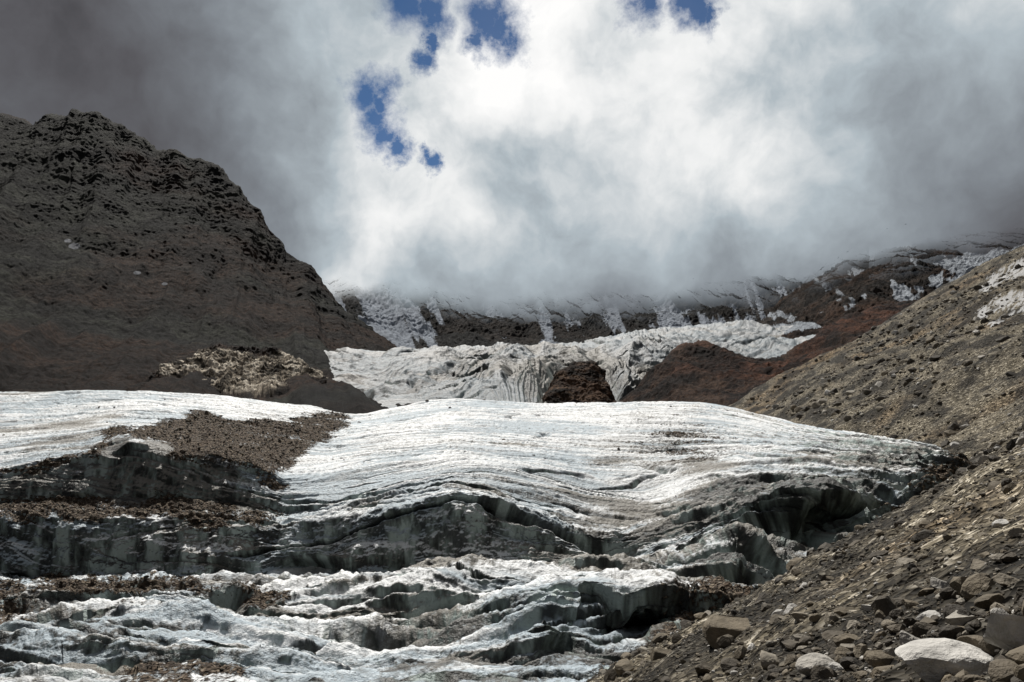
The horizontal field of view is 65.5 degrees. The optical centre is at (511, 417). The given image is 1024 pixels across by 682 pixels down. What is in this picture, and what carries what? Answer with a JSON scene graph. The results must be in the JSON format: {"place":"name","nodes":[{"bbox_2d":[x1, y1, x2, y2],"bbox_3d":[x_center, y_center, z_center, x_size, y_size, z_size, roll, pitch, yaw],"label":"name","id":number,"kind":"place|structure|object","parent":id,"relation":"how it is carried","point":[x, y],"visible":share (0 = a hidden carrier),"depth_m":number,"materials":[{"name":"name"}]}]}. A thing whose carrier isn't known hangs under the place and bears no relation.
{"place":"outdoors","nodes":[
{"label":"outdoors","id":0,"kind":"place"},
{"bbox_2d":[0,108,411,413],"bbox_3d":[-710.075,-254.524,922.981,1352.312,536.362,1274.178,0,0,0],"label":"mountain","id":1,"kind":"structure","parent":0,"point":[130,260],"depth_m":949.54,"materials":[{"name":"stone"}]},
{"bbox_2d":[146,343,326,400],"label":"bedrock ledge","id":2,"kind":"object","parent":1,"relation":"on","point":[258,373],"visible":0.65,"depth_m":505.45,"materials":[{"name":"beige stone"}]},
{"bbox_2d":[0,390,971,681],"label":"glacier","id":3,"kind":"object","parent":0,"point":[584,550],"visible":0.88,"depth_m":91.49,"materials":[{"name":"white ice"}]},
{"bbox_2d":[0,393,962,680],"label":"glacier debris","id":4,"kind":"object","parent":3,"relation":"on","point":[244,423],"visible":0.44,"depth_m":122.68,"materials":[{"name":"stone"}]},
{"bbox_2d":[0,0,1023,317],"label":"sky","id":5,"kind":"structure","parent":0,"point":[507,158],"materials":[{"name":"grey"}]},
{"bbox_2d":[324,320,814,407],"bbox_3d":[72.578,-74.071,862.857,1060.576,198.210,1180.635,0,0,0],"label":"icefall","id":6,"kind":"object","parent":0,"point":[404,375],"visible":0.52,"depth_m":670.38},
{"bbox_2d":[542,360,616,402],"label":"rock outcrop","id":7,"kind":"object","parent":6,"relation":"on","point":[581,381],"visible":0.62,"depth_m":516.40,"materials":[{"name":"brown stone"}]},
{"bbox_2d":[333,277,838,348],"bbox_3d":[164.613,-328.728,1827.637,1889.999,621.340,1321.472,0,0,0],"label":"mountain","id":8,"kind":"structure","parent":0,"point":[421,324],"depth_m":1720.38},
{"bbox_2d":[618,300,915,405],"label":"rocky hill","id":9,"kind":"structure","parent":0,"point":[704,371],"depth_m":523.52,"materials":[{"name":"brown stone"}]},
{"bbox_2d":[589,245,1023,681],"bbox_3d":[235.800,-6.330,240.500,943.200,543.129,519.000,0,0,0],"label":"moraine slope","id":10,"kind":"structure","parent":0,"point":[972,379],"depth_m":115.62,"materials":[{"name":"brown gravel"}]},
{"bbox_2d":[586,252,1023,681],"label":"moraine stones","id":11,"kind":"object","parent":10,"relation":"on","point":[1008,666],"visible":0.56,"depth_m":15.32,"materials":[{"name":"stone"}]},
{"bbox_2d":[615,381,1023,681],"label":"boulders","id":12,"kind":"object","parent":10,"relation":"on","point":[931,659],"visible":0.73,"depth_m":7.32,"materials":[{"name":"stone"}]},
{"bbox_2d":[760,241,1023,338],"bbox_3d":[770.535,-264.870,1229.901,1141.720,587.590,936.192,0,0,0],"label":"mountain","id":13,"kind":"structure","parent":0,"point":[805,310],"depth_m":1242.10,"materials":[{"name":"stone"}]}
]}

